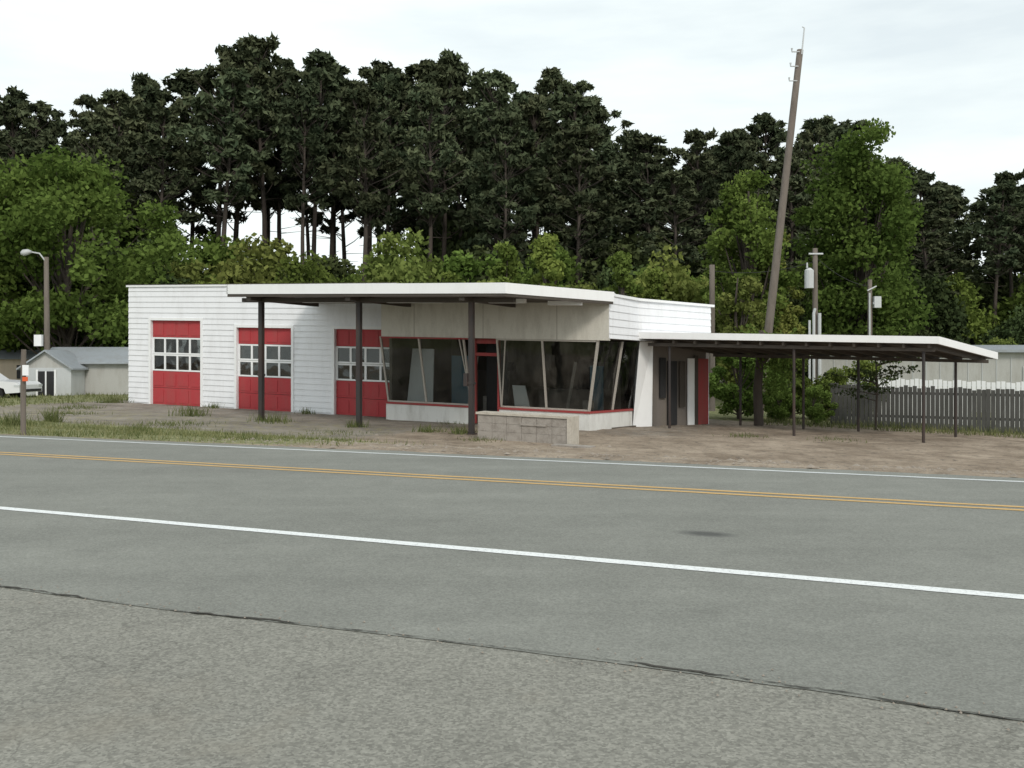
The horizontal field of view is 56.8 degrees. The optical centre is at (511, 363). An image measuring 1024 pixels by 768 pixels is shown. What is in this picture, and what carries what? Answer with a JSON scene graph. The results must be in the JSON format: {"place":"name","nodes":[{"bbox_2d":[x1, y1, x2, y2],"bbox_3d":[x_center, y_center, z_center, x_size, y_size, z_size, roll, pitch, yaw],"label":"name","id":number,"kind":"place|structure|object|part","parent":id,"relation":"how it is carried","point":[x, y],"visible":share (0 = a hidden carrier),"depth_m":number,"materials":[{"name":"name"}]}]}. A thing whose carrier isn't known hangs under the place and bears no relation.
{"place":"outdoors","nodes":[
{"label":"outdoors","id":0,"kind":"place"},
{"bbox_2d":[199,329,388,399],"bbox_3d":[-7.831,-0.499,36.182,11.401,4.608,0.100,0,0,24],"label":"garage partition","id":1,"kind":"object","parent":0,"point":[344,370],"visible":0.07,"depth_m":35.55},
{"bbox_2d":[226,283,614,301],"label":"canopy fascia","id":2,"kind":"structure","parent":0,"point":[454,288],"depth_m":26.11,"materials":[{"name":"white metal"}]},
{"bbox_2d":[386,404,631,430],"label":"store low wall","id":3,"kind":"structure","parent":0,"point":[587,422],"depth_m":29.59,"materials":[{"name":"white paint"}]},
{"bbox_2d":[0,435,1023,767],"bbox_3d":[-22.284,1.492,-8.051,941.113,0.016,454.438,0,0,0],"label":"road","id":4,"kind":"structure","parent":0,"point":[188,605],"depth_m":5.70,"materials":[{"name":"grey asphalt"}]},
{"bbox_2d":[0,377,1023,477],"bbox_3d":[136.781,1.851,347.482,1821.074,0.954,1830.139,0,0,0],"label":"ground","id":5,"kind":"structure","parent":0,"point":[891,449],"depth_m":25.01,"materials":[{"name":"brown soil"}]},
{"bbox_2d":[0,359,29,379],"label":"walls","id":6,"kind":"structure","parent":5,"relation":"on","point":[8,367],"depth_m":49.00,"materials":[{"name":"beige"}]},
{"bbox_2d":[17,365,20,378],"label":"window","id":7,"kind":"structure","parent":6,"relation":"attached to","point":[18,374],"depth_m":48.95,"materials":[{"name":"black glass"}]},
{"bbox_2d":[0,350,39,358],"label":"roof","id":8,"kind":"structure","parent":6,"relation":"on","point":[5,354],"depth_m":49.35,"materials":[{"name":"metal"}]},
{"bbox_2d":[0,373,41,397],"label":"pickup truck","id":9,"kind":"object","parent":5,"relation":"on","point":[10,386],"visible":0.66,"depth_m":37.90,"materials":[{"name":"white paint"}]},
{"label":"windows and bumper","id":10,"kind":"part","parent":9,"relation":"part of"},
{"bbox_2d":[20,349,28,434],"bbox_3d":[-10.271,0.655,19.954,0.242,1.891,0.114,0,0,42],"label":"marker post","id":11,"kind":"object","parent":5,"relation":"on","point":[24,372],"visible":0.86,"depth_m":19.95,"materials":[{"name":"brown wood"}]},
{"bbox_2d":[20,249,49,349],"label":"street lamp","id":12,"kind":"object","parent":5,"relation":"on","point":[38,340],"visible":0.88,"depth_m":41.90,"materials":[{"name":"grey wood"}]},
{"bbox_2d":[0,180,86,351],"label":"oak tree","id":13,"kind":"object","parent":5,"relation":"on","point":[5,347],"visible":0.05,"depth_m":48.99,"materials":[{"name":"green plant"}]},
{"bbox_2d":[16,347,128,395],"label":"storage shed","id":14,"kind":"structure","parent":5,"relation":"on","point":[53,371],"depth_m":41.88,"materials":[{"name":"white wood"}]},
{"bbox_2d":[38,371,53,395],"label":"door","id":15,"kind":"structure","parent":14,"relation":"in","point":[41,374],"depth_m":40.56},
{"bbox_2d":[0,144,197,353],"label":"oak tree","id":16,"kind":"object","parent":5,"relation":"on","point":[41,215],"visible":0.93,"depth_m":44.93,"materials":[{"name":"green plant"}]},
{"bbox_2d":[129,320,376,414],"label":"garage walls","id":17,"kind":"structure","parent":5,"relation":"on","point":[152,370],"depth_m":33.81,"materials":[{"name":"white wood"}]},
{"bbox_2d":[126,283,374,286],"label":"garage roof","id":18,"kind":"structure","parent":17,"relation":"on","point":[212,285],"depth_m":34.44,"materials":[{"name":"grey metal"}]},
{"bbox_2d":[128,286,380,412],"bbox_3d":[-9.127,-0.590,33.405,11.640,4.557,0.026,0,0,24],"label":"front siding","id":19,"kind":"object","parent":17,"relation":"attached to","point":[219,311],"visible":0.84,"depth_m":33.85,"materials":[{"name":"white paint"}]},
{"bbox_2d":[148,317,380,413],"bbox_3d":[-8.658,0.053,33.191,10.650,3.508,0.045,0,0,24],"label":"door trim","id":20,"kind":"structure","parent":19,"relation":"attached to","point":[235,357],"depth_m":33.67,"materials":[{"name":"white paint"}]},
{"bbox_2d":[136,282,396,284],"bbox_3d":[-7.809,-2.793,36.521,11.750,0.335,6.880,0,0,24],"label":"roof edge flashing","id":21,"kind":"object","parent":17,"relation":"on","point":[260,283],"visible":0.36,"depth_m":33.06,"materials":[{"name":"white metal"}]},
{"bbox_2d":[153,320,388,416],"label":"garage door panels","id":22,"kind":"object","parent":17,"relation":"in","point":[171,383],"visible":0.93,"depth_m":33.26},
{"bbox_2d":[153,337,388,381],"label":"garage door window frames","id":23,"kind":"structure","parent":22,"relation":"attached to","point":[365,363],"depth_m":33.30,"materials":[{"name":"white wood"}]},
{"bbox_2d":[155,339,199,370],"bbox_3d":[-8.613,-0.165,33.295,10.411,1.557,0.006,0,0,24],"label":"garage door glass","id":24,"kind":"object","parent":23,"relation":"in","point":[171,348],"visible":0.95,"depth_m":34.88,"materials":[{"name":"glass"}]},
{"bbox_2d":[341,274,361,282],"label":"sapling","id":25,"kind":"object","parent":5,"relation":"on","point":[351,279],"visible":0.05,"depth_m":44.84,"materials":[{"name":"green plant"}]},
{"bbox_2d":[257,302,476,434],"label":"canopy posts","id":26,"kind":"object","parent":5,"relation":"on","point":[359,378],"visible":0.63,"depth_m":27.16,"materials":[{"name":"brown metal"}]},
{"bbox_2d":[277,297,557,302],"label":"canopy soffit","id":27,"kind":"structure","parent":26,"relation":"on","point":[534,300],"depth_m":27.30,"materials":[{"name":"metal"}]},
{"bbox_2d":[302,299,582,304],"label":"canopy light fixtures","id":28,"kind":"object","parent":27,"relation":"attached to","point":[554,302],"visible":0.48,"depth_m":26.75,"materials":[{"name":"white plastic"}]},
{"bbox_2d":[227,293,612,306],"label":"canopy beams","id":29,"kind":"structure","parent":26,"relation":"on","point":[462,298],"depth_m":26.64,"materials":[{"name":"grey metal"}]},
{"bbox_2d":[463,373,467,385],"bbox_3d":[-1.239,0.451,25.816,0.120,0.353,0.150,0,0,24],"label":"post meter box","id":30,"kind":"object","parent":26,"relation":"attached to","point":[465,379],"visible":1,"depth_m":25.75,"materials":[{"name":"paint"}]},
{"bbox_2d":[439,270,462,282],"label":"sapling","id":31,"kind":"object","parent":5,"relation":"on","point":[448,277],"visible":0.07,"depth_m":44.80,"materials":[{"name":"green plant"}]},
{"bbox_2d":[485,241,522,283],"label":"sapling","id":32,"kind":"object","parent":5,"relation":"on","point":[505,270],"visible":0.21,"depth_m":42.27,"materials":[{"name":"green plant"}]},
{"bbox_2d":[381,336,632,422],"bbox_3d":[-0.253,0.516,29.194,8.022,2.735,2.413,0,0,5],"label":"red sill and door frame","id":33,"kind":"structure","parent":5,"relation":"on","point":[484,341],"depth_m":29.21,"materials":[{"name":"paint"}]},
{"bbox_2d":[379,336,623,411],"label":"window mullions","id":34,"kind":"object","parent":33,"relation":"attached to","point":[501,385],"depth_m":28.81,"materials":[{"name":"metal"}]},
{"bbox_2d":[512,385,529,406],"bbox_3d":[0.282,1.006,28.824,0.550,0.665,0.100,0,0,24],"label":"paper sign","id":35,"kind":"object","parent":33,"relation":"on","point":[520,395],"visible":1,"depth_m":28.81,"materials":[{"name":"grey paper"}]},
{"bbox_2d":[0,31,1023,334],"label":"pine forest","id":36,"kind":"object","parent":5,"relation":"on","point":[424,141],"visible":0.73,"depth_m":65.68,"materials":[{"name":"green plant"}]},
{"bbox_2d":[0,391,1023,446],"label":"grass","id":37,"kind":"structure","parent":5,"relation":"on","point":[9,422],"depth_m":25.82,"materials":[{"name":"green plant"}]},
{"bbox_2d":[389,338,636,412],"bbox_3d":[0.407,0.544,31.179,7.700,2.878,4.300,0,0,24],"label":"store partition","id":38,"kind":"object","parent":5,"relation":"on","point":[561,357],"visible":0.25,"depth_m":32.92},
{"bbox_2d":[381,303,609,340],"bbox_3d":[-0.672,-1.297,28.824,7.600,1.295,0.120,0,0,24],"label":"shaded header panel","id":39,"kind":"object","parent":38,"relation":"attached to","point":[587,321],"visible":0.79,"depth_m":28.60,"materials":[{"name":"paint"}]},
{"bbox_2d":[556,305,556,339],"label":"panel battens","id":40,"kind":"object","parent":39,"relation":"attached to","point":[556,322],"visible":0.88,"depth_m":27.89,"materials":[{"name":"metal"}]},
{"bbox_2d":[508,358,599,388],"bbox_3d":[1.122,0.886,33.072,4.100,2.092,0.040,0,0,24],"label":"interior doorway","id":41,"kind":"structure","parent":38,"relation":"attached to","point":[584,365],"depth_m":32.47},
{"bbox_2d":[583,297,709,339],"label":"store upper wall","id":42,"kind":"structure","parent":38,"relation":"on","point":[656,302],"depth_m":30.04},
{"bbox_2d":[526,294,714,307],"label":"store roof","id":43,"kind":"structure","parent":42,"relation":"on","point":[660,301],"depth_m":30.30,"materials":[{"name":"white metal"}]},
{"bbox_2d":[609,297,710,340],"bbox_3d":[4.544,-1.291,29.786,0.574,1.256,6.140,0,0,40],"label":"store upper siding","id":44,"kind":"object","parent":42,"relation":"attached to","point":[629,319],"visible":0.92,"depth_m":29.94,"materials":[{"name":"white wood"}]},
{"bbox_2d":[644,339,992,358],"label":"side canopy deck","id":45,"kind":"structure","parent":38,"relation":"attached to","point":[827,343],"depth_m":27.97,"materials":[{"name":"metal"}]},
{"bbox_2d":[638,332,997,358],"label":"side canopy fascia","id":46,"kind":"structure","parent":45,"relation":"attached to","point":[939,340],"depth_m":27.59,"materials":[{"name":"white paint"}]},
{"bbox_2d":[648,339,988,362],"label":"side canopy rafters","id":47,"kind":"object","parent":45,"relation":"attached to","point":[783,350],"visible":1,"depth_m":29.11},
{"bbox_2d":[3,184,1023,387],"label":"shrub thicket","id":48,"kind":"object","parent":5,"relation":"on","point":[969,320],"visible":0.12,"depth_m":57.38,"materials":[{"name":"green plant"}]},
{"bbox_2d":[476,411,595,447],"bbox_3d":[0.580,1.744,23.732,3.240,0.988,0.980,0,0,24],"label":"concrete sign base","id":49,"kind":"object","parent":5,"relation":"on","point":[557,430],"visible":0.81,"depth_m":23.75,"materials":[{"name":"beige concrete"}]},
{"bbox_2d":[528,232,565,286],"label":"sapling","id":50,"kind":"object","parent":5,"relation":"on","point":[549,267],"visible":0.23,"depth_m":41.71,"materials":[{"name":"green plant"}]},
{"bbox_2d":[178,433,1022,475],"bbox_3d":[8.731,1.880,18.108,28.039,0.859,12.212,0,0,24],"label":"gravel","id":51,"kind":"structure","parent":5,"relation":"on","point":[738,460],"depth_m":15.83,"materials":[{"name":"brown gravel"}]},
{"bbox_2d":[602,251,644,296],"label":"sapling","id":52,"kind":"object","parent":5,"relation":"on","point":[621,276],"visible":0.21,"depth_m":42.74,"materials":[{"name":"green plant"}]},
{"bbox_2d":[632,341,652,426],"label":"slanted pier","id":53,"kind":"structure","parent":5,"relation":"on","point":[642,404],"depth_m":30.10,"materials":[{"name":"white paint"}]},
{"bbox_2d":[641,267,671,300],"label":"sapling","id":54,"kind":"object","parent":5,"relation":"on","point":[656,278],"visible":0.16,"depth_m":43.77,"materials":[{"name":"green plant"}]},
{"bbox_2d":[652,346,705,425],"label":"side wall","id":55,"kind":"structure","parent":5,"relation":"on","point":[659,411],"depth_m":30.73,"materials":[{"name":"paint"}]},
{"bbox_2d":[659,358,665,397],"bbox_3d":[4.858,0.476,30.530,0.271,1.304,0.040,0,0,-39],"label":"side window","id":56,"kind":"structure","parent":55,"relation":"attached to","point":[662,377],"depth_m":30.49,"materials":[{"name":"black glass"}]},
{"bbox_2d":[667,361,676,424],"bbox_3d":[5.216,0.972,30.820,0.433,2.086,0.040,0,0,-39],"label":"side door","id":57,"kind":"structure","parent":55,"relation":"attached to","point":[673,392],"depth_m":30.83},
{"bbox_2d":[679,361,684,406],"bbox_3d":[5.595,0.688,31.126,0.271,1.504,0.040,0,0,-39],"label":"side notice board","id":58,"kind":"object","parent":55,"relation":"attached to","point":[681,383],"visible":1,"depth_m":31.09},
{"bbox_2d":[687,358,707,424],"bbox_3d":[6.205,0.948,31.620,1.028,2.214,0.040,0,0,-39],"label":"side door","id":59,"kind":"structure","parent":55,"relation":"in","point":[702,391],"depth_m":31.61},
{"bbox_2d":[694,355,697,424],"bbox_3d":[6.127,0.897,31.544,0.162,2.304,0.060,0,0,-39],"label":"side jamb","id":60,"kind":"object","parent":5,"relation":"on","point":[696,389],"visible":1,"depth_m":31.52,"materials":[{"name":"paint"}]},
{"bbox_2d":[709,265,714,410],"bbox_3d":[8.450,-0.925,40.000,0.254,6.450,0.254,0,0,0],"label":"utility pole","id":61,"kind":"object","parent":5,"relation":"on","point":[711,302],"visible":0.57,"depth_m":39.90,"materials":[{"name":"brown wood"}]},
{"bbox_2d":[715,275,765,384],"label":"young maple tree","id":62,"kind":"object","parent":5,"relation":"on","point":[732,318],"visible":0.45,"depth_m":42.61,"materials":[{"name":"green plant"}]},
{"bbox_2d":[709,357,781,418],"bbox_3d":[8.266,0.661,34.875,3.086,2.922,2.708,0,0,0],"label":"bush","id":63,"kind":"object","parent":5,"relation":"on","point":[725,393],"visible":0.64,"depth_m":34.71,"materials":[{"name":"green plant"}]},
{"bbox_2d":[698,169,801,381],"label":"maple tree","id":64,"kind":"object","parent":5,"relation":"on","point":[746,230],"visible":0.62,"depth_m":45.46,"materials":[{"name":"green plant"}]},
{"bbox_2d":[736,324,807,425],"bbox_3d":[8.791,0.484,32.091,2.830,3.644,1.625,0,0,0],"label":"tree","id":65,"kind":"object","parent":5,"relation":"on","point":[759,363],"visible":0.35,"depth_m":31.89,"materials":[{"name":"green plant"}]},
{"bbox_2d":[742,231,806,370],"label":"maple tree","id":66,"kind":"object","parent":5,"relation":"on","point":[787,321],"visible":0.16,"depth_m":46.73,"materials":[{"name":"green plant"}]},
{"bbox_2d":[763,379,799,420],"bbox_3d":[9.590,1.301,33.987,1.545,1.719,1.784,0,0,0],"label":"bush","id":67,"kind":"object","parent":5,"relation":"on","point":[774,407],"visible":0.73,"depth_m":33.64,"materials":[{"name":"green plant"}]},
{"bbox_2d":[762,26,804,415],"bbox_3d":[10.145,-5.224,35.956,1.920,15.085,0.370,0,0,2],"label":"utility pole","id":68,"kind":"object","parent":5,"relation":"on","point":[771,302],"visible":0.85,"depth_m":35.88,"materials":[{"name":"brown wood"}]},
{"bbox_2d":[716,248,868,385],"bbox_3d":[12.344,-1.275,40.318,7.692,7.150,1.436,0,0,-15],"label":"utility pole","id":69,"kind":"object","parent":5,"relation":"on","point":[810,278],"visible":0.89,"depth_m":39.87,"materials":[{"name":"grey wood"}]},
{"bbox_2d":[763,355,834,418],"bbox_3d":[10.586,0.791,35.996,2.400,2.750,2.869,0,0,-12],"label":"bush","id":70,"kind":"object","parent":5,"relation":"on","point":[798,382],"visible":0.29,"depth_m":35.24,"materials":[{"name":"green plant"}]},
{"bbox_2d":[668,346,956,442],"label":"side canopy posts","id":71,"kind":"object","parent":5,"relation":"on","point":[803,393],"visible":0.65,"depth_m":29.35,"materials":[{"name":"metal"}]},
{"bbox_2d":[798,385,838,424],"bbox_3d":[10.594,1.471,33.205,1.506,1.444,1.260,0,0,-44],"label":"bush","id":72,"kind":"object","parent":5,"relation":"on","point":[816,412],"visible":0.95,"depth_m":33.04,"materials":[{"name":"green plant"}]},
{"bbox_2d":[811,367,851,418],"bbox_3d":[11.997,1.173,35.489,2.152,2.063,1.800,0,0,21],"label":"bush","id":73,"kind":"object","parent":5,"relation":"on","point":[838,378],"visible":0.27,"depth_m":35.34,"materials":[{"name":"green plant"}]},
{"bbox_2d":[834,360,886,419],"bbox_3d":[13.609,0.996,36.490,2.582,2.476,2.160,0,0,-36],"label":"sapling","id":74,"kind":"object","parent":5,"relation":"on","point":[865,364],"visible":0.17,"depth_m":36.30,"materials":[{"name":"green plant"}]},
{"bbox_2d":[790,117,937,355],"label":"maple tree","id":75,"kind":"object","parent":5,"relation":"on","point":[888,223],"visible":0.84,"depth_m":48.38,"materials":[{"name":"green plant"}]},
{"bbox_2d":[823,356,920,429],"bbox_3d":[11.801,0.979,31.010,3.219,2.644,2.167,0,0,0],"label":"dogwood sapling","id":76,"kind":"object","parent":5,"relation":"on","point":[870,373],"visible":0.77,"depth_m":30.93,"materials":[{"name":"green plant"}]},
{"bbox_2d":[867,279,880,377],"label":"utility pole","id":77,"kind":"object","parent":5,"relation":"on","point":[874,301],"visible":0.54,"depth_m":41.83,"materials":[{"name":"grey wood"}]},
{"bbox_2d":[822,352,1023,411],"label":"walls","id":78,"kind":"structure","parent":5,"relation":"on","point":[966,372],"depth_m":44.70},
{"bbox_2d":[821,357,1020,386],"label":"wall battens","id":79,"kind":"object","parent":78,"relation":"attached to","point":[942,385],"depth_m":44.95,"materials":[{"name":"metal"}]},
{"bbox_2d":[973,345,1023,352],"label":"roof","id":80,"kind":"structure","parent":78,"relation":"on","point":[1009,348],"depth_m":44.14,"materials":[{"name":"metal"}]},
{"bbox_2d":[831,383,1023,433],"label":"wooden fence","id":81,"kind":"object","parent":5,"relation":"on","point":[986,418],"visible":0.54,"depth_m":31.94,"materials":[{"name":"grey wood"}]},
{"bbox_2d":[847,378,1023,426],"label":"white fence","id":82,"kind":"object","parent":5,"relation":"on","point":[990,385],"visible":0.28,"depth_m":34.96,"materials":[{"name":"paint"}]},
{"bbox_2d":[0,0,1023,275],"label":"sky","id":83,"kind":"structure","parent":0,"point":[947,75],"materials":[{"name":"white"}]},
{"bbox_2d":[439,337,651,341],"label":"store ceiling","id":84,"kind":"structure","parent":0,"point":[616,340],"depth_m":29.98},
{"bbox_2d":[475,416,635,428],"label":"store floor","id":85,"kind":"structure","parent":0,"point":[612,428],"depth_m":29.59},
{"bbox_2d":[407,349,434,401],"bbox_3d":[-2.919,0.454,30.991,1.050,1.878,0.600,0,0,24],"label":"leaning board","id":86,"kind":"object","parent":85,"relation":"on","point":[416,390],"visible":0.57,"depth_m":30.99,"materials":[{"name":"white paint"}]},
{"bbox_2d":[487,341,507,410],"bbox_3d":[-0.460,0.587,29.888,0.740,2.590,0.040,0,0,24],"label":"store door opening","id":87,"kind":"object","parent":85,"relation":"on","point":[491,383],"visible":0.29,"depth_m":29.91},
{"bbox_2d":[452,356,603,410],"bbox_3d":[0.424,0.793,30.090,5.321,2.088,0.239,0,0,27],"label":"blue panel","id":88,"kind":"object","parent":85,"relation":"on","point":[459,392],"visible":0.46,"depth_m":31.00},
{"bbox_2d":[477,356,593,410],"bbox_3d":[0.631,0.858,29.811,4.224,2.156,1.138,0,0,25],"label":"leaning lumber","id":89,"kind":"object","parent":85,"relation":"on","point":[585,404],"visible":0.46,"depth_m":29.04,"materials":[{"name":"wood"}]},
{"bbox_2d":[477,362,625,415],"bbox_3d":[1.087,0.963,31.865,5.200,1.992,1.700,0,0,24],"label":"store counter","id":90,"kind":"object","parent":85,"relation":"on","point":[557,397],"visible":0.39,"depth_m":31.18,"materials":[{"name":"paint"}]},
{"bbox_2d":[706,353,708,423],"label":"store back wall","id":91,"kind":"structure","parent":0,"point":[707,355],"depth_m":32.00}
]}

